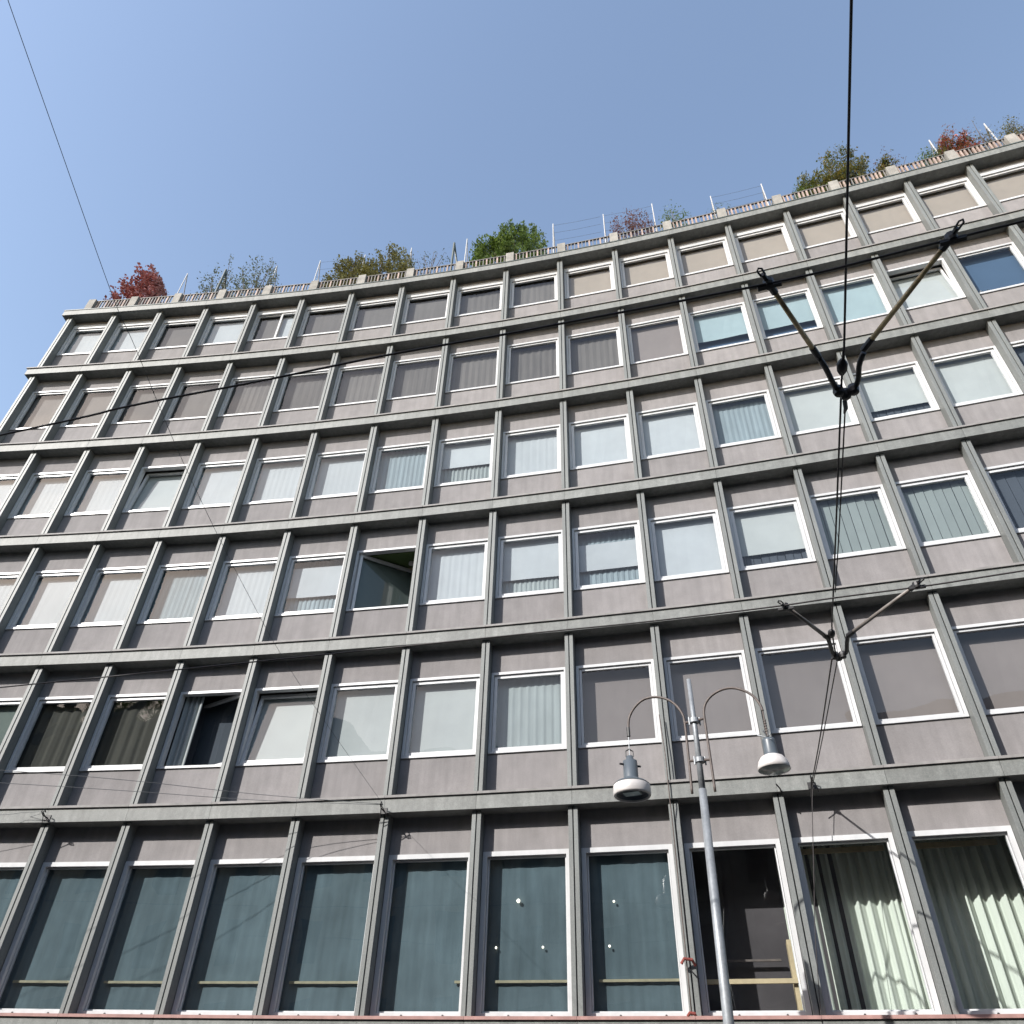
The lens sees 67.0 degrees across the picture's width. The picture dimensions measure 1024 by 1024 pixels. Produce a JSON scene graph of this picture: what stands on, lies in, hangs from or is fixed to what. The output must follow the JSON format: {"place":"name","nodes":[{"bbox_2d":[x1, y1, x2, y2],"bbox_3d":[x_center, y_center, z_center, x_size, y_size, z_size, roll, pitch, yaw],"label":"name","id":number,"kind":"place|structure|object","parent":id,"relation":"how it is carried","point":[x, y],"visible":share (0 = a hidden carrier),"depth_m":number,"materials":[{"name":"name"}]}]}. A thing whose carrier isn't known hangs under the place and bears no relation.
{"place":"outdoors","nodes":[
{"label":"outdoors","id":0,"kind":"place"},
{"bbox_2d":[0,0,1023,422],"label":"sky","id":1,"kind":"structure","parent":0,"point":[192,135],"materials":[{"name":"blue"}]},
{"label":"road","id":2,"kind":"structure","parent":0,"visible":0},
{"bbox_2d":[0,132,1023,1023],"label":"office building","id":3,"kind":"structure","parent":2,"relation":"on","point":[508,858],"depth_m":15.23,"materials":[{"name":"grey concrete"}]},
{"bbox_2d":[0,698,21,744],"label":"window","id":4,"kind":"structure","parent":3,"relation":"in","point":[8,706],"depth_m":16.31,"materials":[{"name":"grey glass"}]},
{"bbox_2d":[0,862,26,926],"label":"window","id":5,"kind":"structure","parent":3,"relation":"in","point":[10,873],"depth_m":14.03,"materials":[{"name":"glass"}]},
{"bbox_2d":[9,390,67,430],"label":"window","id":6,"kind":"structure","parent":3,"relation":"in","point":[42,410],"depth_m":22.78,"materials":[{"name":"grey glass"}]},
{"bbox_2d":[7,471,73,518],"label":"window","id":7,"kind":"structure","parent":3,"relation":"in","point":[41,501],"depth_m":20.47,"materials":[{"name":"white glass"}]},
{"bbox_2d":[6,569,81,629],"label":"window","id":8,"kind":"structure","parent":3,"relation":"in","point":[42,604],"depth_m":18.15,"materials":[{"name":"grey glass"}]},
{"bbox_2d":[4,696,93,773],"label":"window","id":9,"kind":"structure","parent":3,"relation":"in","point":[49,746],"depth_m":15.87,"materials":[{"name":"white metal"}]},
{"bbox_2d":[0,861,109,1012],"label":"window","id":10,"kind":"structure","parent":3,"relation":"in","point":[40,976],"depth_m":13.32,"materials":[{"name":"teal glass"}]},
{"bbox_2d":[56,324,106,355],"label":"window","id":11,"kind":"structure","parent":3,"relation":"in","point":[77,343],"depth_m":24.86,"materials":[{"name":"white glass"}]},
{"bbox_2d":[60,387,117,427],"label":"window","id":12,"kind":"structure","parent":3,"relation":"in","point":[96,402],"depth_m":22.65,"materials":[{"name":"grey glass"}]},
{"bbox_2d":[64,468,128,516],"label":"window","id":13,"kind":"structure","parent":3,"relation":"in","point":[95,495],"depth_m":20.32,"materials":[{"name":"grey glass"}]},
{"bbox_2d":[70,566,145,627],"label":"window","id":14,"kind":"structure","parent":3,"relation":"in","point":[108,597],"depth_m":18.01,"materials":[{"name":"white glass"}]},
{"bbox_2d":[79,693,166,771],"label":"window","id":15,"kind":"structure","parent":3,"relation":"in","point":[123,733],"depth_m":15.69,"materials":[{"name":"black glass"}]},
{"bbox_2d":[102,321,152,352],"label":"window","id":16,"kind":"structure","parent":3,"relation":"in","point":[120,340],"depth_m":24.72,"materials":[{"name":"white glass"}]},
{"bbox_2d":[103,262,167,306],"bbox_3d":[-13.258,-7.434,27.242,1.961,3.754,1.268,1,-40,1],"label":"red shrub","id":17,"kind":"object","parent":3,"relation":"on","point":[150,284],"visible":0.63,"depth_m":27.35,"materials":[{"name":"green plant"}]},
{"bbox_2d":[76,860,194,1013],"bbox_3d":[-6.204,7.139,13.052,1.438,2.321,0.208,-4,-40,7],"label":"window","id":18,"kind":"structure","parent":3,"relation":"in","point":[129,980],"depth_m":13.10,"materials":[{"name":"teal glass"}]},
{"bbox_2d":[111,383,168,424],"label":"window","id":19,"kind":"structure","parent":3,"relation":"in","point":[144,413],"depth_m":22.44,"materials":[{"name":"grey glass"}]},
{"bbox_2d":[122,464,186,513],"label":"window","id":20,"kind":"structure","parent":3,"relation":"in","point":[157,491],"depth_m":20.18,"materials":[{"name":"grey glass"}]},
{"bbox_2d":[137,562,210,624],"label":"window","id":21,"kind":"structure","parent":3,"relation":"in","point":[174,593],"depth_m":17.84,"materials":[{"name":"white glass"}]},
{"bbox_2d":[149,317,199,349],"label":"window","id":22,"kind":"structure","parent":3,"relation":"in","point":[177,336],"depth_m":24.57,"materials":[{"name":"grey glass"}]},
{"bbox_2d":[163,379,220,421],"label":"window","id":23,"kind":"structure","parent":3,"relation":"in","point":[197,406],"depth_m":22.28,"materials":[{"name":"grey glass"}]},
{"bbox_2d":[156,689,241,769],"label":"window","id":24,"kind":"structure","parent":3,"relation":"in","point":[201,737],"depth_m":15.69,"materials":[{"name":"black glass"}]},
{"bbox_2d":[181,460,245,509],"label":"window","id":25,"kind":"structure","parent":3,"relation":"in","point":[215,483],"depth_m":19.96,"materials":[{"name":"white glass"}]},
{"bbox_2d":[197,313,247,346],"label":"window","id":26,"kind":"structure","parent":3,"relation":"in","point":[215,333],"depth_m":24.41,"materials":[{"name":"grey glass"}]},
{"bbox_2d":[171,858,283,1014],"bbox_3d":[-4.600,7.007,12.830,1.448,2.321,0.207,-5,-40,8],"label":"window","id":27,"kind":"structure","parent":3,"relation":"in","point":[220,975],"depth_m":12.87,"materials":[{"name":"teal glass"}]},
{"bbox_2d":[205,558,277,620],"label":"window","id":28,"kind":"structure","parent":3,"relation":"in","point":[230,600],"depth_m":17.63,"materials":[{"name":"white metal"}]},
{"bbox_2d":[217,374,274,417],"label":"window","id":29,"kind":"structure","parent":3,"relation":"in","point":[250,399],"depth_m":22.13,"materials":[{"name":"grey glass"}]},
{"bbox_2d":[229,254,281,296],"bbox_3d":[-8.874,-7.671,26.818,1.971,3.811,1.023,-2,-40,5],"label":"wispy shrub","id":30,"kind":"object","parent":3,"relation":"on","point":[257,279],"visible":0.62,"depth_m":27.04,"materials":[{"name":"green plant"}]},
{"bbox_2d":[247,308,296,341],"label":"window","id":31,"kind":"structure","parent":3,"relation":"in","point":[271,328],"depth_m":24.21,"materials":[{"name":"grey glass"}]},
{"bbox_2d":[242,455,305,505],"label":"window","id":32,"kind":"structure","parent":3,"relation":"in","point":[277,482],"depth_m":19.78,"materials":[{"name":"grey glass"}]},
{"bbox_2d":[235,685,318,766],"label":"window","id":33,"kind":"structure","parent":3,"relation":"in","point":[278,734],"depth_m":15.28,"materials":[{"name":"grey glass"}]},
{"bbox_2d":[273,369,328,412],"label":"window","id":34,"kind":"structure","parent":3,"relation":"in","point":[299,393],"depth_m":21.94,"materials":[{"name":"grey glass"}]},
{"bbox_2d":[274,552,345,616],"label":"window","id":35,"kind":"structure","parent":3,"relation":"in","point":[310,588],"depth_m":17.38,"materials":[{"name":"white metal"}]},
{"bbox_2d":[268,856,374,1015],"bbox_3d":[-2.992,6.859,12.585,1.456,2.321,0.208,-6,-40,9],"label":"window","id":36,"kind":"structure","parent":3,"relation":"in","point":[319,963],"depth_m":12.62,"materials":[{"name":"teal glass"}]},
{"bbox_2d":[297,302,346,337],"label":"window","id":37,"kind":"structure","parent":3,"relation":"in","point":[327,322],"depth_m":24.03,"materials":[{"name":"grey glass"}]},
{"bbox_2d":[305,448,366,500],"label":"window","id":38,"kind":"structure","parent":3,"relation":"in","point":[333,477],"depth_m":19.55,"materials":[{"name":"grey glass"}]},
{"bbox_2d":[321,250,372,287],"bbox_3d":[-5.540,-7.693,26.265,2.106,3.305,1.174,-4,-40,7],"label":"roof hedge","id":39,"kind":"object","parent":3,"relation":"on","point":[354,268],"visible":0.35,"depth_m":26.45,"materials":[{"name":"green plant"}]},
{"bbox_2d":[329,363,383,406],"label":"window","id":40,"kind":"structure","parent":3,"relation":"in","point":[353,388],"depth_m":21.74,"materials":[{"name":"grey glass"}]},
{"bbox_2d":[317,680,397,763],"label":"window","id":41,"kind":"structure","parent":3,"relation":"in","point":[360,715],"depth_m":14.99,"materials":[{"name":"grey glass"}]},
{"bbox_2d":[348,296,397,331],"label":"window","id":42,"kind":"structure","parent":3,"relation":"in","point":[377,316],"depth_m":23.81,"materials":[{"name":"white metal"}]},
{"bbox_2d":[346,546,415,611],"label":"window","id":43,"kind":"structure","parent":3,"relation":"in","point":[383,580],"depth_m":17.50,"materials":[{"name":"glass"}]},
{"bbox_2d":[379,801,387,820],"bbox_3d":[-2.197,5.133,13.245,0.145,0.283,0.305,1,-40,1],"label":"facade hook","id":44,"kind":"object","parent":3,"relation":"attached to","point":[383,810],"visible":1,"depth_m":13.24,"materials":[{"name":"black metal"}]},
{"bbox_2d":[8,0,382,803],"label":"thin wire","id":45,"kind":"object","parent":44,"relation":"attached to","point":[142,364],"visible":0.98,"depth_m":6.13,"materials":[{"name":"grey metal"}]},
{"bbox_2d":[358,241,415,281],"bbox_3d":[-4.208,-7.888,26.128,2.190,3.503,1.180,-2,-40,5],"label":"roof hedge","id":46,"kind":"object","parent":3,"relation":"on","point":[388,266],"visible":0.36,"depth_m":26.28,"materials":[{"name":"green plant"}]},
{"bbox_2d":[368,441,429,494],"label":"window","id":47,"kind":"structure","parent":3,"relation":"in","point":[405,470],"depth_m":19.32,"materials":[{"name":"grey glass"}]},
{"bbox_2d":[386,355,440,400],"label":"window","id":48,"kind":"structure","parent":3,"relation":"in","point":[420,380],"depth_m":21.49,"materials":[{"name":"grey glass"}]},
{"bbox_2d":[370,852,469,1015],"bbox_3d":[-1.384,6.693,12.320,1.461,2.321,0.207,-6,-40,10],"label":"window","id":49,"kind":"structure","parent":3,"relation":"in","point":[420,958],"depth_m":12.35,"materials":[{"name":"teal glass"}]},
{"bbox_2d":[401,288,449,324],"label":"window","id":50,"kind":"structure","parent":3,"relation":"in","point":[429,309],"depth_m":23.56,"materials":[{"name":"white metal"}]},
{"bbox_2d":[401,674,479,759],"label":"window","id":51,"kind":"structure","parent":3,"relation":"in","point":[441,720],"depth_m":14.72,"materials":[{"name":"grey glass"}]},
{"bbox_2d":[419,538,487,605],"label":"window","id":52,"kind":"structure","parent":3,"relation":"in","point":[453,572],"depth_m":16.89,"materials":[{"name":"white metal"}]},
{"bbox_2d":[434,433,493,487],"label":"window","id":53,"kind":"structure","parent":3,"relation":"in","point":[462,460],"depth_m":19.03,"materials":[{"name":"white glass"}]},
{"bbox_2d":[445,347,498,393],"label":"window","id":54,"kind":"structure","parent":3,"relation":"in","point":[479,372],"depth_m":21.21,"materials":[{"name":"grey glass"}]},
{"bbox_2d":[454,280,502,317],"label":"window","id":55,"kind":"structure","parent":3,"relation":"in","point":[487,301],"depth_m":23.32,"materials":[{"name":"white metal"}]},
{"bbox_2d":[469,218,548,266],"bbox_3d":[-0.093,-8.379,25.578,2.763,3.769,1.222,-6,-40,10],"label":"green bush","id":56,"kind":"object","parent":3,"relation":"on","point":[504,241],"visible":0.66,"depth_m":25.71,"materials":[{"name":"green plant"}]},
{"bbox_2d":[475,849,571,1015],"bbox_3d":[0.224,6.509,12.033,1.462,2.321,0.207,-7,-41,10],"label":"window","id":57,"kind":"structure","parent":3,"relation":"in","point":[524,952],"depth_m":12.06,"materials":[{"name":"teal glass"}]},
{"bbox_2d":[488,667,566,754],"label":"window","id":58,"kind":"structure","parent":3,"relation":"in","point":[528,707],"depth_m":14.45,"materials":[{"name":"grey glass"}]},
{"bbox_2d":[495,530,563,598],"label":"window","id":59,"kind":"structure","parent":3,"relation":"in","point":[531,564],"depth_m":16.57,"materials":[{"name":"white metal"}]},
{"bbox_2d":[501,424,560,479],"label":"window","id":60,"kind":"structure","parent":3,"relation":"in","point":[535,454],"depth_m":18.74,"materials":[{"name":"white glass"}]},
{"bbox_2d":[505,337,558,384],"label":"window","id":61,"kind":"structure","parent":3,"relation":"in","point":[539,363],"depth_m":20.92,"materials":[{"name":"grey glass"}]},
{"bbox_2d":[509,271,557,308],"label":"window","id":62,"kind":"structure","parent":3,"relation":"in","point":[546,291],"depth_m":23.03,"materials":[{"name":"white metal"}]},
{"bbox_2d":[564,260,615,299],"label":"window","id":63,"kind":"structure","parent":3,"relation":"in","point":[600,281],"depth_m":22.68,"materials":[{"name":"white metal"}]},
{"bbox_2d":[566,327,622,375],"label":"window","id":64,"kind":"structure","parent":3,"relation":"in","point":[604,352],"depth_m":20.61,"materials":[{"name":"grey glass"}]},
{"bbox_2d":[569,414,632,470],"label":"window","id":65,"kind":"structure","parent":3,"relation":"in","point":[605,441],"depth_m":18.40,"materials":[{"name":"grey glass"}]},
{"bbox_2d":[572,520,645,590],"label":"window","id":66,"kind":"structure","parent":3,"relation":"in","point":[615,558],"depth_m":16.25,"materials":[{"name":"white metal"}]},
{"bbox_2d":[576,659,661,748],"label":"window","id":67,"kind":"structure","parent":3,"relation":"in","point":[606,699],"depth_m":14.18,"materials":[{"name":"grey glass"}]},
{"bbox_2d":[581,844,688,1015],"bbox_3d":[1.824,6.305,11.724,1.458,2.321,0.208,-8,-41,11],"label":"window","id":68,"kind":"structure","parent":3,"relation":"in","point":[633,947],"depth_m":11.74,"materials":[{"name":"teal glass"}]},
{"bbox_2d":[619,248,673,288],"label":"window","id":69,"kind":"structure","parent":3,"relation":"in","point":[660,269],"depth_m":22.35,"materials":[{"name":"white metal"}]},
{"bbox_2d":[626,315,687,364],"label":"window","id":70,"kind":"structure","parent":3,"relation":"in","point":[663,341],"depth_m":20.24,"materials":[{"name":"grey glass"}]},
{"bbox_2d":[636,402,705,460],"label":"window","id":71,"kind":"structure","parent":3,"relation":"in","point":[672,430],"depth_m":18.07,"materials":[{"name":"white glass"}]},
{"bbox_2d":[648,509,728,581],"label":"window","id":72,"kind":"structure","parent":3,"relation":"in","point":[688,545],"depth_m":15.92,"materials":[{"name":"white metal"}]},
{"bbox_2d":[675,235,733,276],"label":"window","id":73,"kind":"structure","parent":3,"relation":"in","point":[705,259],"depth_m":21.99,"materials":[{"name":"white metal"}]},
{"bbox_2d":[663,650,759,741],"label":"window","id":74,"kind":"structure","parent":3,"relation":"in","point":[730,713],"depth_m":13.85,"materials":[{"name":"grey glass"}]},
{"bbox_2d":[688,302,754,352],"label":"window","id":75,"kind":"structure","parent":3,"relation":"in","point":[732,328],"depth_m":19.90,"materials":[{"name":"glass"}]},
{"bbox_2d":[705,389,781,448],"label":"window","id":76,"kind":"structure","parent":3,"relation":"in","point":[742,422],"depth_m":17.74,"materials":[{"name":"grey glass"}]},
{"bbox_2d":[733,222,794,263],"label":"window","id":77,"kind":"structure","parent":3,"relation":"in","point":[778,243],"depth_m":21.62,"materials":[{"name":"white metal"}]},
{"bbox_2d":[727,497,815,571],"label":"window","id":78,"kind":"structure","parent":3,"relation":"in","point":[778,526],"depth_m":15.57,"materials":[{"name":"white metal"}]},
{"bbox_2d":[682,827,865,1015],"bbox_3d":[3.656,6.270,11.674,2.845,3.326,0.983,-8,-41,12],"label":"window","id":79,"kind":"structure","parent":3,"relation":"in","point":[763,980],"depth_m":11.91,"materials":[{"name":"glass"}]},
{"bbox_2d":[752,288,822,339],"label":"window","id":80,"kind":"structure","parent":3,"relation":"in","point":[773,321],"depth_m":19.53,"materials":[{"name":"glass"}]},
{"bbox_2d":[754,640,861,734],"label":"window","id":81,"kind":"structure","parent":3,"relation":"in","point":[794,685],"depth_m":13.47,"materials":[{"name":"grey glass"}]},
{"bbox_2d":[778,376,859,436],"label":"window","id":82,"kind":"structure","parent":3,"relation":"in","point":[812,406],"depth_m":17.35,"materials":[{"name":"white glass"}]},
{"bbox_2d":[793,207,856,249],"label":"window","id":83,"kind":"structure","parent":3,"relation":"in","point":[829,231],"depth_m":21.27,"materials":[{"name":"white metal"}]},
{"bbox_2d":[796,141,898,197],"bbox_3d":[10.143,-9.864,23.284,2.999,3.653,1.225,-10,-41,14],"label":"wide hedge","id":84,"kind":"object","parent":3,"relation":"on","point":[860,169],"visible":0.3,"depth_m":23.39,"materials":[{"name":"green plant"}]},
{"bbox_2d":[818,273,891,325],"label":"window","id":85,"kind":"structure","parent":3,"relation":"in","point":[865,300],"depth_m":19.14,"materials":[{"name":"glass"}]},
{"bbox_2d":[773,832,941,1014],"bbox_3d":[5.082,6.053,11.346,2.000,2.671,0.968,-9,-41,13],"label":"window","id":86,"kind":"structure","parent":3,"relation":"in","point":[886,976],"depth_m":11.55,"materials":[{"name":"white metal"}]},
{"bbox_2d":[809,484,906,559],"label":"window","id":87,"kind":"structure","parent":3,"relation":"in","point":[893,533],"depth_m":15.19,"materials":[{"name":"white metal"}]},
{"bbox_2d":[853,192,920,234],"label":"window","id":88,"kind":"structure","parent":3,"relation":"in","point":[899,214],"depth_m":20.86,"materials":[{"name":"white metal"}]},
{"bbox_2d":[852,361,939,422],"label":"window","id":89,"kind":"structure","parent":3,"relation":"in","point":[904,385],"depth_m":16.96,"materials":[{"name":"grey glass"}]},
{"bbox_2d":[851,628,968,725],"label":"window","id":90,"kind":"structure","parent":3,"relation":"in","point":[907,681],"depth_m":13.11,"materials":[{"name":"grey glass"}]},
{"bbox_2d":[886,258,965,310],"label":"window","id":91,"kind":"structure","parent":3,"relation":"in","point":[935,288],"depth_m":18.76,"materials":[{"name":"white glass"}]},
{"bbox_2d":[895,470,1000,547],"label":"window","id":92,"kind":"structure","parent":3,"relation":"in","point":[985,521],"depth_m":14.82,"materials":[{"name":"white metal"}]},
{"bbox_2d":[915,176,986,218],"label":"window","id":93,"kind":"structure","parent":3,"relation":"in","point":[964,198],"depth_m":20.48,"materials":[{"name":"white metal"}]},
{"bbox_2d":[879,825,1023,1013],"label":"window","id":94,"kind":"structure","parent":3,"relation":"in","point":[972,879],"depth_m":11.33,"materials":[{"name":"glass"}]},
{"bbox_2d":[935,123,986,160],"bbox_3d":[12.990,-10.216,22.403,1.327,3.208,1.211,-10,-41,14],"label":"flowering shrub","id":95,"kind":"object","parent":3,"relation":"on","point":[959,143],"visible":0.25,"depth_m":22.50,"materials":[{"name":"red plant"}]},
{"bbox_2d":[929,346,1022,407],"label":"window","id":96,"kind":"structure","parent":3,"relation":"in","point":[981,375],"depth_m":16.59,"materials":[{"name":"grey glass"}]},
{"bbox_2d":[951,618,1023,715],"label":"window","id":97,"kind":"structure","parent":3,"relation":"in","point":[994,659],"depth_m":12.90,"materials":[{"name":"grey glass"}]},
{"bbox_2d":[956,242,1023,294],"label":"window","id":98,"kind":"structure","parent":3,"relation":"in","point":[1000,271],"depth_m":18.47,"materials":[{"name":"blue glass"}]},
{"bbox_2d":[979,161,1023,202],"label":"window","id":99,"kind":"structure","parent":3,"relation":"in","point":[1008,187],"depth_m":20.22,"materials":[{"name":"white metal"}]},
{"bbox_2d":[984,461,1023,533],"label":"window","id":100,"kind":"structure","parent":3,"relation":"in","point":[1013,473],"depth_m":14.73,"materials":[{"name":"glass"}]},
{"bbox_3d":[25.219,-11.130,-5.304,70.100,14.850,10.500,1,-40,1],"label":"apartment house","id":101,"kind":"object","parent":2,"relation":"on","visible":0},
{"bbox_2d":[840,0,852,387],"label":"span wire","id":102,"kind":"object","parent":101,"relation":"attached to","point":[848,151],"visible":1,"depth_m":4.48,"materials":[{"name":"metal"}]},
{"bbox_2d":[756,218,966,400],"bbox_3d":[2.183,-1.324,5.250,1.211,0.095,1.454,1,-40,1],"label":"wire yoke","id":103,"kind":"object","parent":102,"relation":"attached to","point":[852,389],"visible":0.99,"depth_m":5.26,"materials":[{"name":"black metal"}]},
{"bbox_2d":[0,220,1023,435],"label":"contact wire","id":104,"kind":"object","parent":103,"relation":"attached to","point":[619,312],"visible":1,"depth_m":5.35,"materials":[{"name":"metal"}]},
{"bbox_2d":[831,398,841,653],"bbox_3d":[3.046,0.392,7.285,0.067,0.016,4.085,-10,-41,14],"label":"span wire","id":105,"kind":"object","parent":103,"relation":"attached to","point":[839,435],"visible":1,"depth_m":6.80,"materials":[{"name":"metal"}]},
{"bbox_2d":[777,578,925,660],"bbox_3d":[3.607,1.212,8.246,1.400,0.095,1.425,-12,-42,16],"label":"wire yoke","id":106,"kind":"object","parent":105,"relation":"attached to","point":[841,655],"visible":0.99,"depth_m":8.18,"materials":[{"name":"black metal"}]},
{"bbox_2d":[0,570,1023,687],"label":"contact wire","id":107,"kind":"object","parent":106,"relation":"attached to","point":[531,632],"visible":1,"depth_m":8.46,"materials":[{"name":"metal"}]},
{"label":"pavement","id":108,"kind":"structure","parent":0,"visible":0},
{"bbox_2d":[613,679,790,1023],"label":"street lamp","id":109,"kind":"object","parent":108,"relation":"on","point":[631,786],"visible":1,"depth_m":9.66,"materials":[{"name":"metal"}]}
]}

